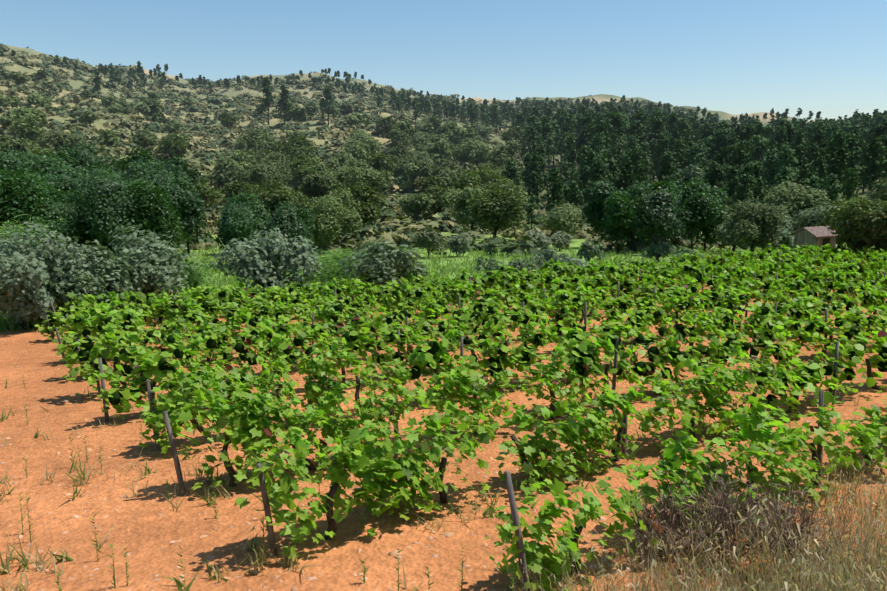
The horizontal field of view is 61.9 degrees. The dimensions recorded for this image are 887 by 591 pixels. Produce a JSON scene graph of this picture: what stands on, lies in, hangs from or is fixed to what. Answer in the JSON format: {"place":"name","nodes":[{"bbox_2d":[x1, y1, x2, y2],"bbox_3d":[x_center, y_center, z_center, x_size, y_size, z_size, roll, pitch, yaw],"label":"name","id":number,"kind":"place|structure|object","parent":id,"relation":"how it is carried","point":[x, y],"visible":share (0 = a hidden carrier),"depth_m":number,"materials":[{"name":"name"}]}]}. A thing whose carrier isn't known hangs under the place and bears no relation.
{"place":"outdoors","nodes":[
{"label":"outdoors","id":0,"kind":"place"},
{"bbox_2d":[0,45,886,590],"bbox_3d":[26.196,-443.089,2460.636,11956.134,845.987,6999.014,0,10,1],"label":"ground","id":1,"kind":"structure","parent":0,"point":[36,359],"depth_m":8.00,"materials":[{"name":"orange soil"}]},
{"bbox_2d":[0,214,427,291],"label":"cane clumps","id":2,"kind":"object","parent":1,"relation":"on","point":[333,270],"visible":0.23,"depth_m":30.37,"materials":[{"name":"green plant"}]},
{"bbox_2d":[0,138,730,270],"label":"valley trees","id":3,"kind":"object","parent":1,"relation":"on","point":[88,194],"visible":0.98,"depth_m":48.19,"materials":[{"name":"green plant"}]},
{"bbox_2d":[0,202,836,329],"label":"olive trees","id":4,"kind":"object","parent":1,"relation":"on","point":[33,283],"visible":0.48,"depth_m":23.52,"materials":[{"name":"green plant"}]},
{"bbox_2d":[0,43,873,256],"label":"hill scrub","id":5,"kind":"object","parent":1,"relation":"on","point":[406,232],"visible":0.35,"depth_m":245.81,"materials":[{"name":"green plant"}]},
{"bbox_2d":[0,46,886,228],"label":"forest pine","id":6,"kind":"object","parent":1,"relation":"on","point":[618,147],"visible":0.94,"depth_m":140.42,"materials":[{"name":"green plant"}]},
{"bbox_2d":[0,69,886,256],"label":"oak trees","id":7,"kind":"object","parent":1,"relation":"on","point":[339,191],"visible":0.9,"depth_m":119.23,"materials":[{"name":"green plant"}]},
{"bbox_2d":[0,243,886,590],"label":"grass","id":8,"kind":"object","parent":1,"relation":"on","point":[222,281],"visible":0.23,"depth_m":8.21,"materials":[{"name":"green plant"}]},
{"bbox_2d":[0,352,886,590],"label":"soil stones","id":9,"kind":"object","parent":1,"relation":"on","point":[446,535],"visible":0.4,"depth_m":6.70,"materials":[{"name":"orange stone"}]},
{"bbox_2d":[34,243,886,590],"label":"vine","id":10,"kind":"object","parent":1,"relation":"on","point":[250,417],"depth_m":10.36,"materials":[{"name":"green plant"}]},
{"bbox_2d":[47,246,886,405],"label":"vine shoots","id":11,"kind":"object","parent":10,"relation":"attached to","point":[211,343],"visible":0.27,"depth_m":15.64,"materials":[{"name":"green plant"}]},
{"bbox_2d":[43,250,884,590],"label":"vineyard posts","id":12,"kind":"object","parent":1,"relation":"on","point":[267,506],"visible":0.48,"depth_m":8.69,"materials":[{"name":"grey wood"}]},
{"bbox_2d":[412,227,790,257],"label":"bushes","id":13,"kind":"object","parent":1,"relation":"on","point":[458,243],"visible":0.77,"depth_m":55.72,"materials":[{"name":"green plant"}]},
{"bbox_2d":[489,430,886,590],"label":"dry grass and oats","id":14,"kind":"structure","parent":1,"relation":"on","point":[875,581],"depth_m":4.34,"materials":[{"name":"beige plant"}]},
{"bbox_2d":[602,444,882,587],"bbox_3d":[2.287,1.850,5.794,1.435,1.378,2.019,-7,12,-36],"label":"dry bush","id":15,"kind":"object","parent":1,"relation":"on","point":[665,515],"visible":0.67,"depth_m":5.87,"materials":[{"name":"plant"}]},
{"bbox_2d":[789,226,836,254],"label":"field hut","id":16,"kind":"object","parent":1,"relation":"on","point":[819,236],"visible":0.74,"depth_m":45.86,"materials":[{"name":"stone"}]},
{"bbox_2d":[0,0,886,120],"label":"sky","id":17,"kind":"structure","parent":0,"point":[735,57],"materials":[{"name":"blue"}]}
]}

